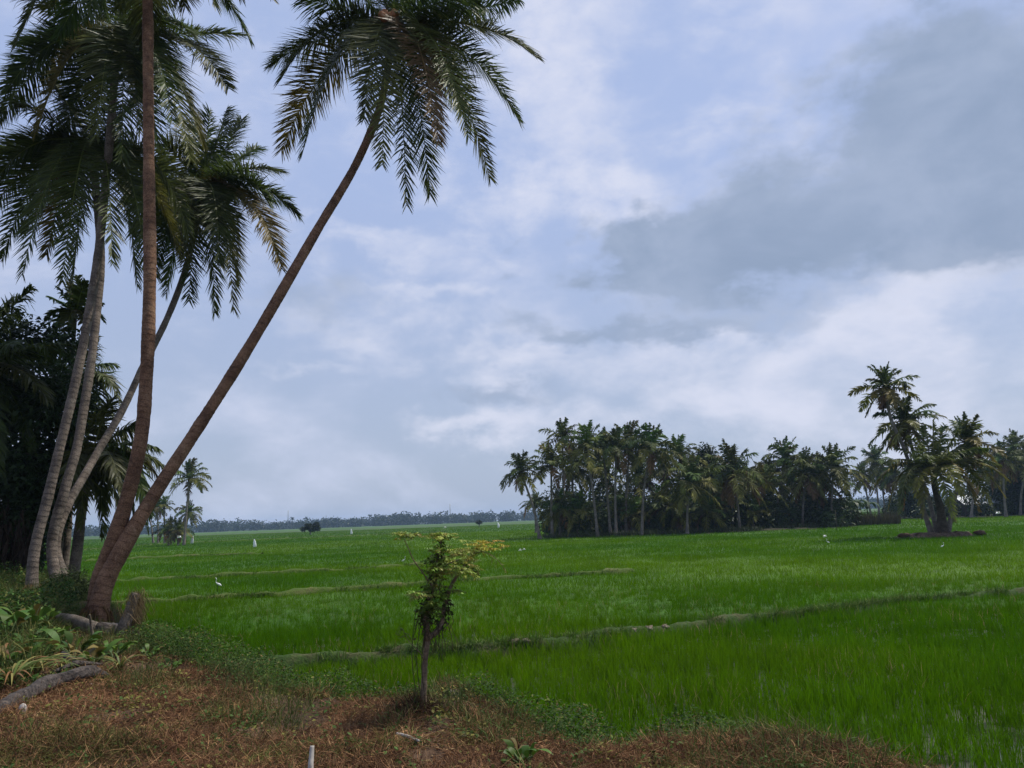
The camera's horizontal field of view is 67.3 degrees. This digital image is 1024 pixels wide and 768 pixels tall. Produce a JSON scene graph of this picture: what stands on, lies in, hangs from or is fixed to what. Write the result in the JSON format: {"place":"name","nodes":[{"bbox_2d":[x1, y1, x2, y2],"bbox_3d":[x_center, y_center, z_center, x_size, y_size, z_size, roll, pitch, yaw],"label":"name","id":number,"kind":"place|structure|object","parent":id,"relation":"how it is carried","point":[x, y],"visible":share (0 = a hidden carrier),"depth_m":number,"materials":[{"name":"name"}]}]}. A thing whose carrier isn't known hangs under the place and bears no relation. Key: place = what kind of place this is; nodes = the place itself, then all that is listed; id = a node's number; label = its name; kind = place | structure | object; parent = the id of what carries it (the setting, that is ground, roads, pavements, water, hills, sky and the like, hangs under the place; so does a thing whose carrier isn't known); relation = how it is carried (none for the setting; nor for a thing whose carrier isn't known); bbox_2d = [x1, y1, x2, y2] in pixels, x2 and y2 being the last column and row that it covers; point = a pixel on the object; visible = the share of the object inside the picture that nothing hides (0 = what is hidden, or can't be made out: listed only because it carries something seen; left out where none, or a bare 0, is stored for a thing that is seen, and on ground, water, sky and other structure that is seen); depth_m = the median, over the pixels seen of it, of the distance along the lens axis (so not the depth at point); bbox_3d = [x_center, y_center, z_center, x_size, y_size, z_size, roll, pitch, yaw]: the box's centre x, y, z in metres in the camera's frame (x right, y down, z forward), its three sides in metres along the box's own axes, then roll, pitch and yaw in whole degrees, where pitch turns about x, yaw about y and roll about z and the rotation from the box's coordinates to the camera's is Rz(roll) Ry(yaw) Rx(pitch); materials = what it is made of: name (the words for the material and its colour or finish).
{"place":"outdoors","nodes":[
{"label":"outdoors","id":0,"kind":"place"},
{"bbox_2d":[0,600,953,767],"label":"bank ground","id":1,"kind":"structure","parent":0,"point":[429,751],"depth_m":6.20,"materials":[{"name":"brown plant"}]},
{"bbox_2d":[0,608,33,642],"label":"taro plant","id":2,"kind":"object","parent":1,"relation":"on","point":[21,616],"visible":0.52,"depth_m":9.69,"materials":[{"name":"green plant"}]},
{"bbox_2d":[0,639,45,664],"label":"broadleaf plant","id":3,"kind":"object","parent":1,"relation":"on","point":[38,645],"visible":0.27,"depth_m":8.20,"materials":[{"name":"green plant"}]},
{"bbox_2d":[0,604,51,628],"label":"taro plant","id":4,"kind":"object","parent":1,"relation":"on","point":[45,610],"visible":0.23,"depth_m":10.48,"materials":[{"name":"green plant"}]},
{"bbox_2d":[0,472,74,570],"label":"broadleaf tree","id":5,"kind":"object","parent":1,"relation":"on","point":[30,511],"visible":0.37,"depth_m":21.30,"materials":[{"name":"green plant"}]},
{"bbox_2d":[1,519,22,573],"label":"dead frond","id":6,"kind":"object","parent":5,"relation":"hanging from","point":[9,556],"visible":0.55,"depth_m":20.56,"materials":[{"name":"brown plant"}]},
{"bbox_2d":[9,509,29,572],"bbox_3d":[-13.227,4.653,20.629,1.042,2.613,0.606,-9,-12,33],"label":"dead frond","id":7,"kind":"object","parent":5,"relation":"hanging from","point":[22,560],"visible":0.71,"depth_m":20.64,"materials":[{"name":"brown plant"}]},
{"bbox_2d":[0,653,80,677],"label":"strap leaf plant","id":8,"kind":"object","parent":1,"relation":"on","point":[37,669],"visible":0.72,"depth_m":7.67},
{"bbox_2d":[0,655,81,686],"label":"strap leaf plant","id":9,"kind":"object","parent":1,"relation":"on","point":[10,675],"visible":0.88,"depth_m":7.33,"materials":[{"name":"plant"}]},
{"bbox_2d":[0,560,84,690],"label":"bush","id":10,"kind":"object","parent":1,"relation":"on","point":[14,596],"visible":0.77,"depth_m":11.31,"materials":[{"name":"green plant"}]},
{"bbox_2d":[0,283,87,478],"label":"coconut palm","id":11,"kind":"object","parent":1,"relation":"on","point":[27,377],"visible":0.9,"depth_m":21.13,"materials":[{"name":"green plant"}]},
{"bbox_2d":[0,308,101,514],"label":"broadleaf tree","id":12,"kind":"object","parent":1,"relation":"on","point":[19,460],"visible":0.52,"depth_m":21.93,"materials":[{"name":"green plant"}]},
{"bbox_2d":[0,665,110,713],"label":"driftwood log","id":13,"kind":"object","parent":1,"relation":"on","point":[83,672],"visible":0.73,"depth_m":7.19,"materials":[{"name":"wood"}]},
{"bbox_2d":[40,564,90,601],"bbox_3d":[-8.921,4.164,15.560,1.368,1.032,1.044,-2,-10,0],"label":"grassy bush","id":14,"kind":"object","parent":1,"relation":"on","point":[82,582],"visible":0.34,"depth_m":15.50,"materials":[{"name":"green plant"}]},
{"bbox_2d":[43,613,98,632],"bbox_3d":[-6.626,3.566,11.556,1.994,0.226,0.304,-10,-13,38],"label":"fallen trunk","id":15,"kind":"object","parent":1,"relation":"on","point":[81,621],"visible":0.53,"depth_m":11.32,"materials":[{"name":"wood"}]},
{"bbox_2d":[41,628,102,657],"bbox_3d":[-5.022,2.975,8.808,0.628,0.370,0.520,8,-14,-44],"label":"broadleaf plant","id":16,"kind":"object","parent":1,"relation":"on","point":[94,637],"visible":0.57,"depth_m":8.78,"materials":[{"name":"green plant"}]},
{"bbox_2d":[44,274,106,555],"bbox_3d":[-13.451,1.376,23.230,2.299,10.017,1.335,-2,-10,0],"label":"areca palm","id":17,"kind":"object","parent":1,"relation":"on","point":[73,308],"visible":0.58,"depth_m":23.76,"materials":[{"name":"green plant"}]},
{"bbox_2d":[52,660,101,672],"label":"driftwood branch","id":18,"kind":"object","parent":1,"relation":"on","point":[80,663],"visible":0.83,"depth_m":7.86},
{"bbox_2d":[46,336,126,569],"bbox_3d":[-13.696,2.725,24.089,2.547,8.953,2.995,5,-12,-33],"label":"coconut palm","id":19,"kind":"object","parent":1,"relation":"on","point":[110,381],"visible":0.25,"depth_m":24.16,"materials":[{"name":"green plant"}]},
{"bbox_2d":[69,638,123,661],"bbox_3d":[-4.519,2.965,8.443,0.455,0.268,0.517,-2,-10,0],"label":"broadleaf plant","id":20,"kind":"object","parent":1,"relation":"on","point":[98,652],"visible":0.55,"depth_m":8.38,"materials":[{"name":"green plant"}]},
{"bbox_2d":[29,392,164,580],"bbox_3d":[-11.938,3.245,22.319,3.950,6.652,4.085,-2,-10,0],"label":"coconut palm","id":21,"kind":"object","parent":1,"relation":"on","point":[109,469],"visible":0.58,"depth_m":22.08,"materials":[{"name":"green plant"}]},
{"bbox_2d":[0,45,196,582],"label":"coconut palm","id":22,"kind":"object","parent":1,"relation":"on","point":[60,161],"visible":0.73,"depth_m":20.19,"materials":[{"name":"green plant"}]},
{"bbox_2d":[87,640,137,657],"bbox_3d":[-4.482,3.014,8.692,0.490,0.231,0.452,-2,-10,0],"label":"broadleaf plant","id":23,"kind":"object","parent":1,"relation":"on","point":[123,647],"visible":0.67,"depth_m":8.70,"materials":[{"name":"green plant"}]},
{"bbox_2d":[95,622,142,636],"bbox_3d":[-7.115,4.735,14.279,0.259,1.437,7.833,2,-11,-21],"label":"fallen trunk","id":24,"kind":"object","parent":1,"relation":"on","point":[106,625],"visible":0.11,"depth_m":10.82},
{"bbox_2d":[86,652,154,671],"bbox_3d":[-4.066,2.886,7.933,0.593,0.200,0.569,-6,-11,20],"label":"strap leaf plant","id":25,"kind":"object","parent":1,"relation":"on","point":[123,663],"visible":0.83,"depth_m":7.92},
{"bbox_2d":[0,0,250,592],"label":"coconut palm","id":26,"kind":"object","parent":1,"relation":"on","point":[122,52],"visible":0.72,"depth_m":19.48,"materials":[{"name":"green plant"}]},
{"bbox_2d":[114,587,155,638],"bbox_3d":[-5.554,3.495,11.301,0.598,1.046,0.565,-2,-10,0],"label":"palm stump","id":27,"kind":"object","parent":1,"relation":"on","point":[136,603],"visible":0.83,"depth_m":11.26,"materials":[{"name":"wood"}]},
{"bbox_2d":[10,0,279,622],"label":"coconut palm","id":28,"kind":"object","parent":1,"relation":"on","point":[146,24],"visible":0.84,"depth_m":15.21,"materials":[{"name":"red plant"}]},
{"bbox_2d":[58,101,305,590],"bbox_3d":[-9.519,-2.066,22.000,5.896,15.715,8.375,-2,-10,0],"label":"coconut palm","id":29,"kind":"object","parent":1,"relation":"on","point":[215,189],"visible":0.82,"depth_m":23.35,"materials":[{"name":"green plant"}]},
{"bbox_2d":[78,0,545,622],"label":"coconut palm","id":30,"kind":"object","parent":1,"relation":"on","point":[414,36],"visible":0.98,"depth_m":18.04,"materials":[{"name":"green plant"}]},
{"bbox_2d":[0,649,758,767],"bbox_3d":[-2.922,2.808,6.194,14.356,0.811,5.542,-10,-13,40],"label":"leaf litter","id":31,"kind":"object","parent":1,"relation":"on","point":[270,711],"visible":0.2,"depth_m":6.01,"materials":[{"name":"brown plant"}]},
{"bbox_2d":[363,679,461,723],"bbox_3d":[-0.804,2.574,6.298,0.879,0.292,0.873,-2,-10,0],"label":"dead tuft","id":32,"kind":"object","parent":1,"relation":"on","point":[428,706],"visible":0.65,"depth_m":6.25,"materials":[{"name":"brown plant"}]},
{"bbox_2d":[390,531,509,712],"bbox_3d":[-0.518,1.997,6.368,0.760,1.563,1.004,-9,-12,36],"label":"sapling","id":33,"kind":"object","parent":1,"relation":"on","point":[468,564],"visible":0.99,"depth_m":6.38,"materials":[{"name":"green plant"}]},
{"bbox_2d":[412,539,458,703],"bbox_3d":[-0.645,1.959,6.420,0.386,1.332,0.256,1,-10,-17],"label":"creeper vine","id":34,"kind":"object","parent":33,"relation":"attached to","point":[447,609],"visible":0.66,"depth_m":6.40,"materials":[{"name":"green plant"}]},
{"bbox_2d":[1,660,927,767],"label":"green sprigs","id":35,"kind":"object","parent":1,"relation":"on","point":[438,714],"visible":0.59,"depth_m":5.81,"materials":[{"name":"green plant"}]},
{"bbox_2d":[16,592,958,767],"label":"bank weeds","id":36,"kind":"object","parent":1,"relation":"on","point":[160,636],"visible":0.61,"depth_m":6.54,"materials":[{"name":"green plant"}]},
{"bbox_2d":[498,738,552,766],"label":"broadleaf plant","id":37,"kind":"object","parent":1,"relation":"on","point":[526,751],"visible":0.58,"depth_m":4.75,"materials":[{"name":"green plant"}]},
{"bbox_2d":[0,0,1023,531],"label":"sky","id":38,"kind":"structure","parent":0,"point":[707,221],"materials":[{"name":"blue"}]},
{"bbox_2d":[46,531,1010,663],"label":"bund grass","id":39,"kind":"structure","parent":0,"point":[868,601],"depth_m":16.52,"materials":[{"name":"green plant"}]},
{"bbox_2d":[39,508,1023,767],"bbox_3d":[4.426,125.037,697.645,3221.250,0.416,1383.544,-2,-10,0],"label":"rice field","id":40,"kind":"structure","parent":0,"point":[418,526],"depth_m":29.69,"materials":[{"name":"plant"}]},
{"bbox_2d":[154,495,176,542],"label":"coconut palm","id":41,"kind":"object","parent":40,"relation":"on","point":[163,504],"visible":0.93,"depth_m":147.88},
{"bbox_2d":[164,516,194,544],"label":"coconut palm","id":42,"kind":"object","parent":40,"relation":"on","point":[179,530],"visible":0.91,"depth_m":119.68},
{"bbox_2d":[174,500,202,532],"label":"coconut palm","id":43,"kind":"object","parent":40,"relation":"on","point":[191,514],"visible":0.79,"depth_m":147.74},
{"bbox_2d":[167,457,211,545],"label":"coconut palm","id":44,"kind":"object","parent":40,"relation":"on","point":[190,469],"visible":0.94,"depth_m":119.69,"materials":[{"name":"plant"}]},
{"bbox_2d":[299,521,321,534],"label":"broadleaf tree","id":45,"kind":"object","parent":40,"relation":"on","point":[312,528],"visible":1,"depth_m":206.33,"materials":[{"name":"green plant"}]},
{"bbox_2d":[499,450,544,538],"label":"coconut palm","id":46,"kind":"object","parent":40,"relation":"on","point":[520,462],"visible":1,"depth_m":83.21,"materials":[{"name":"plant"}]},
{"bbox_2d":[518,491,544,532],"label":"coconut palm","id":47,"kind":"object","parent":40,"relation":"on","point":[534,497],"visible":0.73,"depth_m":118.62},
{"bbox_2d":[529,443,578,537],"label":"coconut palm","id":48,"kind":"object","parent":40,"relation":"on","point":[548,461],"visible":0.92,"depth_m":86.89,"materials":[{"name":"plant"}]},
{"bbox_2d":[535,485,585,534],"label":"coconut palm","id":49,"kind":"object","parent":40,"relation":"on","point":[560,498],"visible":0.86,"depth_m":87.73,"materials":[{"name":"plant"}]},
{"bbox_2d":[535,470,1023,537],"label":"grove undergrowth","id":50,"kind":"object","parent":40,"relation":"on","point":[843,508],"visible":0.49,"depth_m":90.58,"materials":[{"name":"green plant"}]},
{"bbox_2d":[847,461,881,516],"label":"coconut palm","id":51,"kind":"object","parent":40,"relation":"on","point":[859,484],"visible":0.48,"depth_m":143.38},
{"bbox_2d":[850,509,903,525],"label":"dry stalks","id":52,"kind":"object","parent":40,"relation":"on","point":[887,519],"visible":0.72,"depth_m":93.02,"materials":[{"name":"green plant"}]},
{"bbox_2d":[961,458,1007,517],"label":"coconut palm","id":53,"kind":"object","parent":40,"relation":"on","point":[989,482],"visible":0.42,"depth_m":116.14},
{"bbox_2d":[981,439,1023,516],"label":"coconut palm","id":54,"kind":"object","parent":40,"relation":"on","point":[1005,464],"visible":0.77,"depth_m":113.76,"materials":[{"name":"plant"}]},
{"bbox_2d":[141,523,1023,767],"bbox_3d":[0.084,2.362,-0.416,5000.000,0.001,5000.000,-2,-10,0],"label":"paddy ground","id":55,"kind":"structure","parent":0,"point":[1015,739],"depth_m":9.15,"materials":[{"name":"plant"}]},
{"bbox_2d":[151,515,182,545],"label":"coconut palm","id":56,"kind":"object","parent":55,"relation":"on","point":[165,530],"visible":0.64,"depth_m":121.40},
{"bbox_2d":[81,552,262,561],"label":"field bund","id":57,"kind":"structure","parent":55,"relation":"on","point":[144,557],"depth_m":65.80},
{"bbox_2d":[115,559,480,583],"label":"field bund","id":58,"kind":"structure","parent":55,"relation":"on","point":[227,573],"depth_m":36.62,"materials":[{"name":"plant"}]},
{"bbox_2d":[112,568,633,608],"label":"field bund","id":59,"kind":"structure","parent":55,"relation":"on","point":[312,590],"depth_m":26.21,"materials":[{"name":"plant"}]},
{"bbox_2d":[71,493,947,536],"bbox_3d":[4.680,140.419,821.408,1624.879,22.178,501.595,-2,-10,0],"label":"distant treeline","id":60,"kind":"object","parent":55,"relation":"on","point":[214,525],"visible":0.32,"depth_m":865.98,"materials":[{"name":"green plant"}]},
{"bbox_2d":[213,587,1023,672],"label":"field bund","id":61,"kind":"structure","parent":55,"relation":"on","point":[291,659],"depth_m":13.61,"materials":[{"name":"plant"}]},
{"bbox_2d":[897,531,973,538],"bbox_3d":[29.053,10.513,52.999,7.680,0.640,3.840,-2,-10,0],"label":"mound","id":62,"kind":"object","parent":55,"relation":"on","point":[939,535],"visible":0.34,"depth_m":51.95,"materials":[{"name":"soil"}]},
{"bbox_2d":[848,361,934,531],"bbox_3d":[27.326,4.692,55.388,4.977,12.776,4.455,-7,-11,25],"label":"coconut palm","id":63,"kind":"object","parent":62,"relation":"on","point":[886,391],"visible":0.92,"depth_m":55.73,"materials":[{"name":"green plant"}]},
{"bbox_2d":[868,395,947,530],"bbox_3d":[28.963,5.871,56.068,5.392,10.595,5.598,-2,-10,0],"label":"coconut palm","id":64,"kind":"object","parent":62,"relation":"on","point":[908,424],"visible":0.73,"depth_m":56.01,"materials":[{"name":"green plant"}]},
{"bbox_2d":[870,418,1010,532],"bbox_3d":[29.494,6.587,53.428,9.855,8.477,5.481,3,-11,-26],"label":"coconut palm","id":65,"kind":"object","parent":62,"relation":"on","point":[933,465],"visible":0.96,"depth_m":52.73,"materials":[{"name":"green plant"}]},
{"bbox_2d":[929,411,1007,531],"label":"coconut palm","id":66,"kind":"object","parent":62,"relation":"on","point":[967,433],"visible":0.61,"depth_m":55.02,"materials":[{"name":"green plant"}]},
{"bbox_2d":[536,525,856,536],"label":"grove ground","id":67,"kind":"structure","parent":0,"point":[770,529],"depth_m":85.51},
{"bbox_2d":[537,417,583,534],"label":"coconut palm","id":68,"kind":"object","parent":67,"relation":"on","point":[564,438],"visible":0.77,"depth_m":92.18,"materials":[{"name":"plant"}]},
{"bbox_2d":[548,441,595,495],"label":"coconut palm","id":69,"kind":"object","parent":67,"relation":"on","point":[577,470],"visible":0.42,"depth_m":96.95,"materials":[{"name":"plant"}]},
{"bbox_2d":[554,486,602,535],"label":"coconut palm","id":70,"kind":"object","parent":67,"relation":"on","point":[579,504],"visible":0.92,"depth_m":87.32,"materials":[{"name":"plant"}]},
{"bbox_2d":[556,420,614,535],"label":"coconut palm","id":71,"kind":"object","parent":67,"relation":"on","point":[586,437],"visible":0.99,"depth_m":85.13,"materials":[{"name":"plant"}]},
{"bbox_2d":[570,452,618,505],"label":"coconut palm","id":72,"kind":"object","parent":67,"relation":"on","point":[597,470],"visible":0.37,"depth_m":98.67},
{"bbox_2d":[577,427,624,534],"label":"coconut palm","id":73,"kind":"object","parent":67,"relation":"on","point":[606,484],"visible":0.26,"depth_m":87.54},
{"bbox_2d":[584,460,632,498],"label":"coconut palm","id":74,"kind":"object","parent":67,"relation":"on","point":[612,474],"visible":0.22,"depth_m":103.09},
{"bbox_2d":[590,426,640,535],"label":"coconut palm","id":75,"kind":"object","parent":67,"relation":"on","point":[612,441],"visible":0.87,"depth_m":85.40,"materials":[{"name":"plant"}]},
{"bbox_2d":[593,482,647,531],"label":"coconut palm","id":76,"kind":"object","parent":67,"relation":"on","point":[620,496],"visible":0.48,"depth_m":90.93,"materials":[{"name":"plant"}]},
{"bbox_2d":[603,420,656,532],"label":"coconut palm","id":77,"kind":"object","parent":67,"relation":"on","point":[631,426],"visible":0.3,"depth_m":89.43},
{"bbox_2d":[612,496,651,532],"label":"coconut palm","id":78,"kind":"object","parent":67,"relation":"on","point":[632,506],"visible":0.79,"depth_m":88.95,"materials":[{"name":"plant"}]},
{"bbox_2d":[616,454,672,501],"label":"coconut palm","id":79,"kind":"object","parent":67,"relation":"on","point":[637,476],"visible":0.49,"depth_m":98.89,"materials":[{"name":"plant"}]},
{"bbox_2d":[618,422,680,535],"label":"coconut palm","id":80,"kind":"object","parent":67,"relation":"on","point":[649,456],"visible":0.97,"depth_m":84.77,"materials":[{"name":"plant"}]},
{"bbox_2d":[641,449,683,491],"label":"coconut palm","id":81,"kind":"object","parent":67,"relation":"on","point":[661,471],"visible":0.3,"depth_m":98.57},
{"bbox_2d":[637,482,689,531],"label":"coconut palm","id":82,"kind":"object","parent":67,"relation":"on","point":[656,506],"visible":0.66,"depth_m":88.32,"materials":[{"name":"plant"}]},
{"bbox_2d":[656,494,703,531],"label":"coconut palm","id":83,"kind":"object","parent":67,"relation":"on","point":[679,520],"visible":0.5,"depth_m":86.46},
{"bbox_2d":[656,433,708,482],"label":"coconut palm","id":84,"kind":"object","parent":67,"relation":"on","point":[678,443],"visible":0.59,"depth_m":96.14,"materials":[{"name":"plant"}]},
{"bbox_2d":[654,451,722,533],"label":"coconut palm","id":85,"kind":"object","parent":67,"relation":"on","point":[691,474],"visible":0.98,"depth_m":82.95,"materials":[{"name":"plant"}]},
{"bbox_2d":[682,491,731,530],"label":"coconut palm","id":86,"kind":"object","parent":67,"relation":"on","point":[712,510],"visible":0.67,"depth_m":85.93,"materials":[{"name":"plant"}]},
{"bbox_2d":[688,441,726,497],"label":"palm tree","id":87,"kind":"object","parent":67,"relation":"on","point":[701,453],"visible":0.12,"depth_m":99.13,"materials":[{"name":"green plant"}]},
{"bbox_2d":[704,486,745,526],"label":"coconut palm","id":88,"kind":"object","parent":67,"relation":"on","point":[719,493],"visible":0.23,"depth_m":90.04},
{"bbox_2d":[702,439,779,528],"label":"coconut palm","id":89,"kind":"object","parent":67,"relation":"on","point":[732,462],"visible":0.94,"depth_m":86.63,"materials":[{"name":"plant"}]},
{"bbox_2d":[735,493,775,527],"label":"coconut palm","id":90,"kind":"object","parent":67,"relation":"on","point":[753,504],"visible":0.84,"depth_m":88.31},
{"bbox_2d":[738,462,791,509],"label":"coconut palm","id":91,"kind":"object","parent":67,"relation":"on","point":[764,468],"visible":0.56,"depth_m":90.79,"materials":[{"name":"plant"}]},
{"bbox_2d":[751,456,801,498],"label":"coconut palm","id":92,"kind":"object","parent":67,"relation":"on","point":[772,481],"visible":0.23,"depth_m":98.88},
{"bbox_2d":[761,436,812,513],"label":"coconut palm","id":93,"kind":"object","parent":67,"relation":"on","point":[784,450],"visible":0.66,"depth_m":96.36,"materials":[{"name":"plant"}]},
{"bbox_2d":[773,446,837,525],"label":"coconut palm","id":94,"kind":"object","parent":67,"relation":"on","point":[805,477],"visible":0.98,"depth_m":91.38,"materials":[{"name":"plant"}]},
{"bbox_2d":[800,451,861,509],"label":"coconut palm","id":95,"kind":"object","parent":67,"relation":"on","point":[825,490],"visible":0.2,"depth_m":94.08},
{"bbox_2d":[796,442,870,522],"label":"coconut palm","id":96,"kind":"object","parent":67,"relation":"on","point":[833,465],"visible":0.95,"depth_m":90.89,"materials":[{"name":"plant"}]},
{"bbox_2d":[901,514,1023,518],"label":"grove ground","id":97,"kind":"structure","parent":0,"point":[967,516],"depth_m":121.35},
{"bbox_2d":[858,444,897,515],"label":"coconut palm","id":98,"kind":"object","parent":97,"relation":"on","point":[874,454],"visible":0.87,"depth_m":138.90,"materials":[{"name":"plant"}]},
{"bbox_2d":[870,463,906,493],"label":"coconut palm","id":99,"kind":"object","parent":97,"relation":"on","point":[890,481],"visible":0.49,"depth_m":138.37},
{"bbox_2d":[876,485,943,518],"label":"broadleaf tree","id":100,"kind":"object","parent":97,"relation":"on","point":[909,499],"visible":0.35,"depth_m":127.40,"materials":[{"name":"green plant"}]},
{"bbox_2d":[944,494,999,515],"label":"house","id":101,"kind":"structure","parent":97,"relation":"on","point":[963,504],"depth_m":123.80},
{"bbox_2d":[985,447,1023,514],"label":"broadleaf tree","id":102,"kind":"object","parent":97,"relation":"on","point":[1016,486],"visible":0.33,"depth_m":123.37,"materials":[{"name":"green plant"}]},
{"bbox_2d":[986,428,1023,460],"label":"coconut palm","id":103,"kind":"object","parent":97,"relation":"on","point":[1014,438],"visible":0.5,"depth_m":127.10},
{"bbox_2d":[1007,442,1023,514],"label":"coconut palm","id":104,"kind":"object","parent":97,"relation":"on","point":[1022,486],"visible":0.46,"depth_m":120.69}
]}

